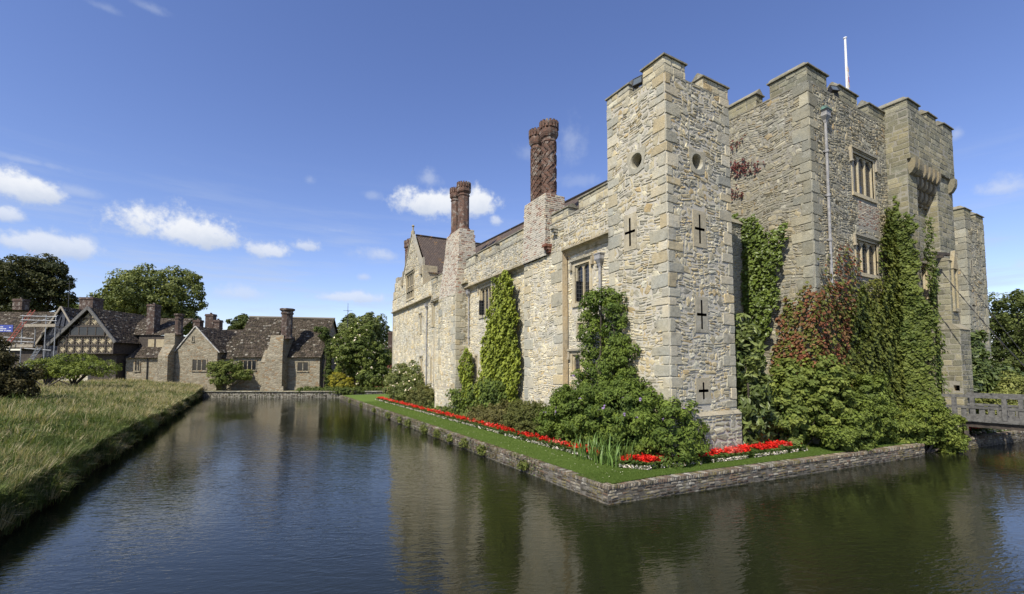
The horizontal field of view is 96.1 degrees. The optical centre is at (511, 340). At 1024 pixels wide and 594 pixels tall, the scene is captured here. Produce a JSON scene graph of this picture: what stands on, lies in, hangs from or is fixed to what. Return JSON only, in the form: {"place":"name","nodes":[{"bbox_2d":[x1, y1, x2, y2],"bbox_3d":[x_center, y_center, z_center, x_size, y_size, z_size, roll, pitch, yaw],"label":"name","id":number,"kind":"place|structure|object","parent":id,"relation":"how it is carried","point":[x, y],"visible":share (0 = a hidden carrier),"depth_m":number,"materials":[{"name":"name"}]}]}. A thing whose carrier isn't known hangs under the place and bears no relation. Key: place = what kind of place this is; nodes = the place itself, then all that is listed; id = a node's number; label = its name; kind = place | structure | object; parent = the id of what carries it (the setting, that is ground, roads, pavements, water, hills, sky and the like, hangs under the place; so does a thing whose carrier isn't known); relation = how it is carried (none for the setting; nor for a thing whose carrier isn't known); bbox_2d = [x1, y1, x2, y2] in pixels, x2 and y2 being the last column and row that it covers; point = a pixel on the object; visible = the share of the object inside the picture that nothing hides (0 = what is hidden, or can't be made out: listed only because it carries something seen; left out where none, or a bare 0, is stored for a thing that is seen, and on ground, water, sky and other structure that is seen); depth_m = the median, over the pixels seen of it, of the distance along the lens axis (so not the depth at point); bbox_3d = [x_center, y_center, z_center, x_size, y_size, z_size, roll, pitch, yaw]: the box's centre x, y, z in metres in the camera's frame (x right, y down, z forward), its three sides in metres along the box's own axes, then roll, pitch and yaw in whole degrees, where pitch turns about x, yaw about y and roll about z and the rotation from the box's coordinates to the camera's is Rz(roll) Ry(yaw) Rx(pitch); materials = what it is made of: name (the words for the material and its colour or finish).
{"place":"outdoors","nodes":[
{"label":"outdoors","id":0,"kind":"place"},
{"bbox_2d":[0,377,203,536],"bbox_3d":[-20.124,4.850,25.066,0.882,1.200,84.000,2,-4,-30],"label":"river bank","id":1,"kind":"structure","parent":0,"point":[77,479],"depth_m":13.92,"materials":[{"name":"green plant"}]},
{"bbox_2d":[203,389,376,390],"bbox_3d":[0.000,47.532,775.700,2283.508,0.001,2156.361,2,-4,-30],"label":"ground","id":2,"kind":"structure","parent":0,"point":[243,390],"depth_m":56.28,"materials":[{"name":"green plant"}]},
{"bbox_2d":[0,253,78,311],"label":"cedar tree","id":3,"kind":"object","parent":2,"relation":"on","point":[40,284],"visible":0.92,"depth_m":86.28,"materials":[{"name":"green plant"}]},
{"bbox_2d":[0,281,146,380],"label":"long house","id":4,"kind":"structure","parent":2,"relation":"on","point":[66,316],"depth_m":60.36,"materials":[{"name":"tile"}]},
{"bbox_2d":[0,325,13,331],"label":"site sign","id":5,"kind":"object","parent":4,"relation":"attached to","point":[6,328],"visible":1,"depth_m":56.78,"materials":[{"name":"blue paint"}]},
{"bbox_2d":[58,373,90,380],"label":"garden wall","id":6,"kind":"structure","parent":2,"relation":"on","point":[87,377],"depth_m":55.52,"materials":[{"name":"stone"}]},
{"bbox_2d":[57,292,106,308],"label":"broadleaf tree","id":7,"kind":"object","parent":2,"relation":"on","point":[89,295],"visible":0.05,"depth_m":107.59,"materials":[{"name":"green plant"}]},
{"bbox_2d":[46,296,193,380],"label":"timbered house","id":8,"kind":"structure","parent":2,"relation":"on","point":[132,343],"depth_m":58.36,"materials":[{"name":"paint"}]},
{"bbox_2d":[69,326,105,335],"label":"window","id":9,"kind":"structure","parent":8,"relation":"in","point":[73,330],"depth_m":56.92,"materials":[{"name":"grey glass"}]},
{"bbox_2d":[133,360,140,371],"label":"window","id":10,"kind":"structure","parent":8,"relation":"in","point":[137,363],"depth_m":58.37,"materials":[{"name":"stone"}]},
{"bbox_2d":[95,262,208,335],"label":"broadleaf tree","id":11,"kind":"object","parent":2,"relation":"on","point":[152,286],"visible":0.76,"depth_m":89.12,"materials":[{"name":"green plant"}]},
{"bbox_2d":[153,313,242,389],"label":"stone house","id":12,"kind":"structure","parent":2,"relation":"on","point":[191,354],"depth_m":56.61,"materials":[{"name":"stone"}]},
{"bbox_2d":[191,359,206,371],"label":"window","id":13,"kind":"structure","parent":12,"relation":"in","point":[198,365],"depth_m":56.49,"materials":[{"name":"stone"}]},
{"bbox_2d":[205,359,254,390],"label":"shrub","id":14,"kind":"object","parent":2,"relation":"on","point":[222,368],"visible":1,"depth_m":55.05,"materials":[{"name":"green plant"}]},
{"bbox_2d":[225,313,248,329],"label":"broadleaf tree","id":15,"kind":"object","parent":2,"relation":"on","point":[238,322],"visible":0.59,"depth_m":117.25,"materials":[{"name":"green plant"}]},
{"bbox_2d":[230,308,337,390],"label":"stone cottage","id":16,"kind":"structure","parent":2,"relation":"on","point":[284,352],"depth_m":57.13,"materials":[{"name":"stone"}]},
{"bbox_2d":[238,360,256,370],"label":"window","id":17,"kind":"structure","parent":16,"relation":"in","point":[248,364],"depth_m":57.10,"materials":[{"name":"glass"}]},
{"bbox_2d":[296,361,308,371],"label":"window","id":18,"kind":"structure","parent":16,"relation":"in","point":[302,366],"depth_m":57.09,"materials":[{"name":"stone"}]},
{"bbox_2d":[312,326,332,386],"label":"ivy","id":19,"kind":"object","parent":16,"relation":"attached to","point":[326,337],"visible":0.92,"depth_m":57.37,"materials":[{"name":"green plant"}]},
{"bbox_2d":[296,385,382,394],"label":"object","id":20,"kind":"object","parent":2,"relation":"on","point":[343,390],"visible":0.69,"depth_m":54.09,"materials":[{"name":"green plant"}]},
{"bbox_2d":[327,372,355,387],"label":"yellow shrub","id":21,"kind":"object","parent":2,"relation":"on","point":[341,380],"visible":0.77,"depth_m":55.24,"materials":[{"name":"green plant"}]},
{"bbox_2d":[331,321,391,389],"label":"white flowering bush","id":22,"kind":"object","parent":2,"relation":"on","point":[360,365],"visible":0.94,"depth_m":56.06,"materials":[{"name":"green plant"}]},
{"bbox_2d":[337,311,391,347],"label":"broadleaf tree","id":23,"kind":"object","parent":2,"relation":"on","point":[380,330],"visible":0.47,"depth_m":93.18,"materials":[{"name":"green plant"}]},
{"bbox_2d":[352,331,392,386],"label":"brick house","id":24,"kind":"structure","parent":2,"relation":"on","point":[390,340],"depth_m":66.30,"materials":[{"name":"brown"}]},
{"bbox_2d":[988,289,1023,374],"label":"broadleaf tree","id":25,"kind":"object","parent":2,"relation":"on","point":[1011,322],"visible":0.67,"depth_m":73.78,"materials":[{"name":"green plant"}]},
{"bbox_2d":[0,397,1023,593],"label":"water","id":26,"kind":"structure","parent":0,"point":[269,495],"depth_m":10.26,"materials":[{"name":"blue liquid"}]},
{"bbox_2d":[202,391,385,396],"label":"bank wall","id":27,"kind":"structure","parent":26,"relation":"in","point":[263,394],"depth_m":53.91,"materials":[{"name":"stone"}]},
{"bbox_2d":[340,395,611,504],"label":"bank wall","id":28,"kind":"structure","parent":26,"relation":"in","point":[571,480],"depth_m":14.98,"materials":[{"name":"stone"}]},
{"bbox_2d":[404,419,410,426],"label":"weed","id":29,"kind":"object","parent":28,"relation":"attached to","point":[407,422],"visible":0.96,"depth_m":26.82,"materials":[{"name":"green plant"}]},
{"bbox_2d":[419,423,427,433],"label":"weed","id":30,"kind":"object","parent":28,"relation":"attached to","point":[423,429],"visible":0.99,"depth_m":24.19,"materials":[{"name":"green plant"}]},
{"bbox_2d":[433,428,440,437],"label":"weed","id":31,"kind":"object","parent":28,"relation":"attached to","point":[436,432],"visible":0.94,"depth_m":22.51,"materials":[{"name":"green plant"}]},
{"bbox_2d":[343,395,543,478],"bbox_3d":[-8.372,4.990,31.261,0.297,0.598,38.927,2,-4,-29],"label":"moss","id":32,"kind":"object","parent":28,"relation":"attached to","point":[344,400],"visible":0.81,"depth_m":19.50,"materials":[{"name":"green plant"}]},
{"bbox_2d":[446,434,452,441],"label":"weed","id":33,"kind":"object","parent":28,"relation":"attached to","point":[449,439],"visible":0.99,"depth_m":21.10,"materials":[{"name":"green plant"}]},
{"bbox_2d":[459,437,468,447],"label":"weed","id":34,"kind":"object","parent":28,"relation":"attached to","point":[464,442],"visible":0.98,"depth_m":19.50,"materials":[{"name":"green plant"}]},
{"bbox_2d":[476,444,486,455],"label":"weed","id":35,"kind":"object","parent":28,"relation":"attached to","point":[479,450],"visible":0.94,"depth_m":17.98,"materials":[{"name":"green plant"}]},
{"bbox_2d":[517,460,528,470],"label":"weed","id":36,"kind":"object","parent":28,"relation":"attached to","point":[522,464],"visible":0.98,"depth_m":15.21,"materials":[{"name":"green plant"}]},
{"bbox_2d":[603,443,924,504],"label":"bank wall","id":37,"kind":"structure","parent":26,"relation":"in","point":[656,486],"depth_m":13.96,"materials":[{"name":"stone"}]},
{"bbox_2d":[941,393,1023,448],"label":"footbridge","id":38,"kind":"object","parent":26,"relation":"in","point":[1005,418],"visible":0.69,"depth_m":19.48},
{"bbox_2d":[958,430,1023,450],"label":"bank wall","id":39,"kind":"structure","parent":26,"relation":"in","point":[991,439],"depth_m":20.81,"materials":[{"name":"stone"}]},
{"bbox_2d":[0,0,1023,353],"label":"sky","id":40,"kind":"structure","parent":0,"point":[278,153],"materials":[{"name":"blue"}]},
{"bbox_2d":[345,394,1007,483],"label":"lawn","id":41,"kind":"structure","parent":0,"point":[365,398],"depth_m":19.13,"materials":[{"name":"plant"}]},
{"bbox_2d":[382,360,424,402],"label":"rose bush","id":42,"kind":"object","parent":41,"relation":"on","point":[399,382],"visible":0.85,"depth_m":39.28,"materials":[{"name":"green plant"}]},
{"bbox_2d":[405,382,434,407],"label":"shrub","id":43,"kind":"object","parent":41,"relation":"on","point":[423,396],"visible":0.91,"depth_m":35.20,"materials":[{"name":"green plant"}]},
{"bbox_2d":[388,396,573,438],"bbox_3d":[-4.449,4.586,31.826,2.209,0.811,30.821,2,-4,-27],"label":"ground cover","id":44,"kind":"object","parent":41,"relation":"on","point":[432,406],"visible":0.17,"depth_m":29.50,"materials":[{"name":"green plant"}]},
{"bbox_2d":[464,398,514,426],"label":"shrub","id":45,"kind":"object","parent":41,"relation":"on","point":[491,414],"visible":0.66,"depth_m":23.12,"materials":[{"name":"green plant"}]},
{"bbox_2d":[375,396,605,458],"bbox_3d":[-4.685,4.446,28.590,0.715,0.427,31.623,2,-4,-29],"label":"flower bed","id":46,"kind":"object","parent":41,"relation":"on","point":[536,438],"visible":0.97,"depth_m":21.26,"materials":[{"name":"red plant"}]},
{"bbox_2d":[391,118,608,432],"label":"range","id":47,"kind":"structure","parent":41,"relation":"on","point":[550,253],"depth_m":23.44,"materials":[{"name":"stone"}]},
{"bbox_2d":[405,268,414,301],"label":"window","id":48,"kind":"structure","parent":47,"relation":"in","point":[409,276],"depth_m":42.21,"materials":[{"name":"stone"}]},
{"bbox_2d":[418,312,421,333],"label":"window","id":49,"kind":"structure","parent":47,"relation":"in","point":[420,314],"depth_m":39.00,"materials":[{"name":"stone"}]},
{"bbox_2d":[419,355,422,371],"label":"window","id":50,"kind":"structure","parent":47,"relation":"in","point":[421,356],"depth_m":38.76,"materials":[{"name":"stone"}]},
{"bbox_2d":[429,356,431,382],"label":"window","id":51,"kind":"structure","parent":47,"relation":"in","point":[430,381],"depth_m":36.44,"materials":[{"name":"stone"}]},
{"bbox_2d":[430,301,434,326],"bbox_3d":[-6.227,-2.140,36.395,0.330,2.120,0.770,2,-4,-28],"label":"window","id":52,"kind":"structure","parent":47,"relation":"in","point":[431,303],"depth_m":36.21,"materials":[{"name":"stone"}]},
{"bbox_2d":[443,346,476,414],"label":"ivy","id":53,"kind":"object","parent":47,"relation":"attached to","point":[462,374],"visible":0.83,"depth_m":28.69,"materials":[{"name":"green plant"}]},
{"bbox_2d":[473,354,477,381],"bbox_3d":[-2.160,1.702,28.679,0.270,1.740,0.600,2,-4,-28],"label":"window","id":54,"kind":"structure","parent":47,"relation":"in","point":[475,359],"depth_m":28.76,"materials":[{"name":"stone"}]},
{"bbox_2d":[477,280,492,318],"bbox_3d":[-1.630,-2.450,27.630,0.533,2.090,2.150,2,-4,-28],"label":"window","id":55,"kind":"structure","parent":47,"relation":"in","point":[484,294],"depth_m":27.84,"materials":[{"name":"stone"}]},
{"bbox_2d":[465,269,521,410],"bbox_3d":[-1.256,0.429,25.490,1.411,8.323,6.259,2,-4,-30],"label":"ivy","id":56,"kind":"object","parent":47,"relation":"attached to","point":[488,387],"visible":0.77,"depth_m":24.49,"materials":[{"name":"green plant"}]},
{"bbox_2d":[567,348,583,374],"bbox_3d":[2.742,0.884,19.346,0.330,1.100,1.080,2,-4,-28],"label":"window","id":57,"kind":"structure","parent":47,"relation":"in","point":[571,353],"depth_m":19.54,"materials":[{"name":"stone"}]},
{"bbox_2d":[569,253,593,307],"bbox_3d":[2.877,-2.466,19.089,0.510,2.040,1.600,2,-4,-28],"label":"window","id":58,"kind":"structure","parent":47,"relation":"in","point":[583,264],"depth_m":19.12,"materials":[{"name":"stone"}]},
{"bbox_2d":[501,399,553,435],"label":"shrub","id":59,"kind":"object","parent":41,"relation":"on","point":[521,413],"visible":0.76,"depth_m":19.92,"materials":[{"name":"green plant"}]},
{"bbox_2d":[571,429,641,467],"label":"iris clump","id":60,"kind":"object","parent":41,"relation":"on","point":[601,450],"visible":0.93,"depth_m":14.44,"materials":[{"name":"green plant"}]},
{"bbox_2d":[532,285,711,469],"bbox_3d":[3.404,1.094,17.061,3.324,6.197,7.827,2,-4,-30],"label":"wisteria","id":61,"kind":"object","parent":41,"relation":"on","point":[612,395],"visible":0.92,"depth_m":15.63,"materials":[{"name":"green plant"}]},
{"bbox_2d":[605,52,742,473],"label":"corner tower","id":62,"kind":"structure","parent":41,"relation":"on","point":[670,257],"depth_m":15.60,"materials":[{"name":"stone"}]},
{"bbox_2d":[632,74,642,90],"bbox_3d":[4.463,-9.046,16.240,0.425,0.530,0.256,-3,-5,45],"label":"floodlight","id":63,"kind":"object","parent":62,"relation":"on","point":[637,82],"visible":0.77,"depth_m":16.21,"materials":[{"name":"metal"}]},
{"bbox_2d":[619,439,807,469],"bbox_3d":[6.892,3.667,15.158,7.992,0.438,1.127,1,-4,-22],"label":"flower bed","id":64,"kind":"object","parent":41,"relation":"on","point":[648,462],"visible":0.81,"depth_m":14.94,"materials":[{"name":"red plant"}]},
{"bbox_2d":[731,218,748,326],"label":"curtain wall","id":65,"kind":"structure","parent":41,"relation":"on","point":[737,247],"depth_m":20.26,"materials":[{"name":"stone"}]},
{"bbox_2d":[734,313,782,446],"bbox_3d":[8.703,1.581,16.997,2.541,5.212,1.938,2,-4,-30],"label":"magnolia","id":66,"kind":"object","parent":41,"relation":"on","point":[754,407],"visible":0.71,"depth_m":16.38,"materials":[{"name":"green plant"}]},
{"bbox_2d":[728,62,895,443],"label":"castle keep","id":67,"kind":"structure","parent":41,"relation":"on","point":[817,181],"depth_m":19.68,"materials":[{"name":"stone"}]},
{"bbox_2d":[730,134,764,200],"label":"dry creeper","id":68,"kind":"object","parent":67,"relation":"attached to","point":[743,167],"visible":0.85,"depth_m":21.07,"materials":[{"name":"red plant"}]},
{"bbox_2d":[731,212,788,389],"bbox_3d":[10.557,-1.149,19.804,0.707,9.796,2.869,2,-4,-30],"label":"ivy","id":69,"kind":"object","parent":67,"relation":"attached to","point":[753,274],"visible":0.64,"depth_m":19.69,"materials":[{"name":"green plant"}]},
{"bbox_2d":[769,281,829,406],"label":"red creeper","id":70,"kind":"object","parent":67,"relation":"attached to","point":[793,345],"visible":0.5,"depth_m":18.38,"materials":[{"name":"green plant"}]},
{"bbox_2d":[828,85,839,95],"bbox_3d":[13.928,-10.791,19.920,0.425,0.537,0.290,1,-3,-10],"label":"floodlight","id":71,"kind":"object","parent":67,"relation":"on","point":[833,89],"visible":0.88,"depth_m":19.88,"materials":[{"name":"metal"}]},
{"bbox_2d":[814,243,862,425],"bbox_3d":[13.382,-0.303,18.574,4.452,7.776,0.553,2,-4,-30],"label":"red creeper","id":72,"kind":"object","parent":67,"relation":"attached to","point":[837,305],"visible":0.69,"depth_m":18.41,"materials":[{"name":"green plant"}]},
{"bbox_2d":[843,37,849,89],"bbox_3d":[18.041,-13.390,24.644,0.374,5.970,0.165,1,-3,-16],"label":"flagpole","id":73,"kind":"object","parent":67,"relation":"on","point":[847,81],"visible":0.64,"depth_m":24.66,"materials":[{"name":"white metal"}]},
{"bbox_2d":[849,145,878,203],"bbox_3d":[15.864,-7.454,20.835,2.470,2.200,0.330,2,-4,-30],"label":"window","id":74,"kind":"structure","parent":67,"relation":"in","point":[861,169],"depth_m":20.96,"materials":[{"name":"stone"}]},
{"bbox_2d":[853,232,881,278],"bbox_3d":[15.864,-3.735,20.621,2.470,1.850,0.330,2,-4,-30],"label":"window","id":75,"kind":"structure","parent":67,"relation":"in","point":[867,252],"depth_m":20.75,"materials":[{"name":"stone"}]},
{"bbox_2d":[845,207,906,434],"bbox_3d":[15.805,-0.999,19.960,5.991,10.514,0.668,2,-4,-30],"label":"green creeper","id":76,"kind":"object","parent":67,"relation":"attached to","point":[865,311],"visible":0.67,"depth_m":20.18,"materials":[{"name":"green plant"}]},
{"bbox_2d":[885,195,943,410],"bbox_3d":[18.068,-1.205,20.830,0.517,11.261,1.989,2,-4,-30],"label":"green creeper","id":77,"kind":"object","parent":67,"relation":"attached to","point":[914,363],"visible":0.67,"depth_m":20.74,"materials":[{"name":"green plant"}]},
{"bbox_2d":[761,354,862,448],"bbox_3d":[11.165,2.359,17.704,4.153,3.708,2.513,0,-3,-5],"label":"shrub","id":78,"kind":"object","parent":41,"relation":"on","point":[799,399],"visible":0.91,"depth_m":17.02,"materials":[{"name":"green plant"}]},
{"bbox_2d":[820,373,902,451],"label":"shrub","id":79,"kind":"object","parent":41,"relation":"on","point":[875,421],"visible":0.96,"depth_m":17.10,"materials":[{"name":"green plant"}]},
{"bbox_2d":[878,97,973,427],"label":"gate tower","id":80,"kind":"structure","parent":41,"relation":"on","point":[921,179],"depth_m":21.96,"materials":[{"name":"stone"}]},
{"bbox_2d":[921,261,930,302],"bbox_3d":[20.150,-2.936,22.758,2.070,2.000,0.330,2,-4,-30],"label":"window","id":81,"kind":"structure","parent":80,"relation":"in","point":[924,282],"depth_m":23.11,"materials":[{"name":"stone"}]},
{"bbox_2d":[921,214,950,418],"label":"green creeper","id":82,"kind":"object","parent":80,"relation":"attached to","point":[934,273],"visible":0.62,"depth_m":20.75,"materials":[{"name":"green plant"}]},
{"bbox_2d":[929,255,1023,365],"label":"chain","id":83,"kind":"object","parent":80,"relation":"hanging from","point":[978,316],"visible":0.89,"depth_m":19.83,"materials":[{"name":"metal"}]},
{"bbox_2d":[960,270,1023,353],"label":"chain","id":84,"kind":"object","parent":80,"relation":"hanging from","point":[992,314],"visible":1,"depth_m":20.93,"materials":[{"name":"metal"}]},
{"bbox_2d":[891,394,971,453],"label":"shrub","id":85,"kind":"object","parent":41,"relation":"on","point":[920,420],"visible":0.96,"depth_m":18.61,"materials":[{"name":"green plant"}]},
{"bbox_2d":[953,206,991,366],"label":"corner tower","id":86,"kind":"structure","parent":41,"relation":"on","point":[969,241],"depth_m":29.48,"materials":[{"name":"stone"}]},
{"bbox_2d":[962,427,1003,433],"bbox_3d":[24.931,4.134,23.003,9.755,0.402,0.908,2,-4,-26],"label":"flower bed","id":87,"kind":"object","parent":41,"relation":"on","point":[975,430],"visible":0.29,"depth_m":21.13,"materials":[{"name":"green plant"}]},
{"bbox_2d":[969,328,1023,413],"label":"shrub","id":88,"kind":"object","parent":41,"relation":"on","point":[986,377],"visible":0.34,"depth_m":25.80,"materials":[{"name":"green plant"}]},
{"bbox_2d":[975,370,1023,415],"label":"shrub","id":89,"kind":"object","parent":41,"relation":"on","point":[1017,387],"visible":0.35,"depth_m":24.29,"materials":[{"name":"green plant"}]},
{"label":"meadow","id":90,"kind":"structure","parent":0,"visible":0},
{"bbox_2d":[0,336,47,399],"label":"dark bush","id":91,"kind":"object","parent":90,"relation":"on","point":[15,380],"visible":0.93,"depth_m":25.80,"materials":[{"name":"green plant"}]},
{"bbox_2d":[1,315,60,364],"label":"scaffolding","id":92,"kind":"object","parent":90,"relation":"on","point":[45,325],"visible":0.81,"depth_m":56.11,"materials":[{"name":"metal"}]},
{"bbox_2d":[7,310,35,342],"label":"ladder","id":93,"kind":"object","parent":92,"relation":"on","point":[22,326],"visible":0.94,"depth_m":56.06,"materials":[{"name":"metal"}]},
{"bbox_2d":[25,347,41,365],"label":"ladder","id":94,"kind":"object","parent":92,"relation":"on","point":[34,355],"visible":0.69,"depth_m":55.48,"materials":[{"name":"metal"}]},
{"bbox_2d":[18,357,88,386],"bbox_3d":[-39.999,2.787,40.262,5.701,2.713,2.840,0,-3,-7],"label":"apple tree","id":95,"kind":"object","parent":90,"relation":"on","point":[60,370],"visible":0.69,"depth_m":39.77,"materials":[{"name":"green plant"}]},
{"bbox_2d":[49,352,121,386],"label":"apple tree","id":96,"kind":"object","parent":90,"relation":"on","point":[86,363],"visible":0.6,"depth_m":41.82,"materials":[{"name":"green plant"}]}
]}

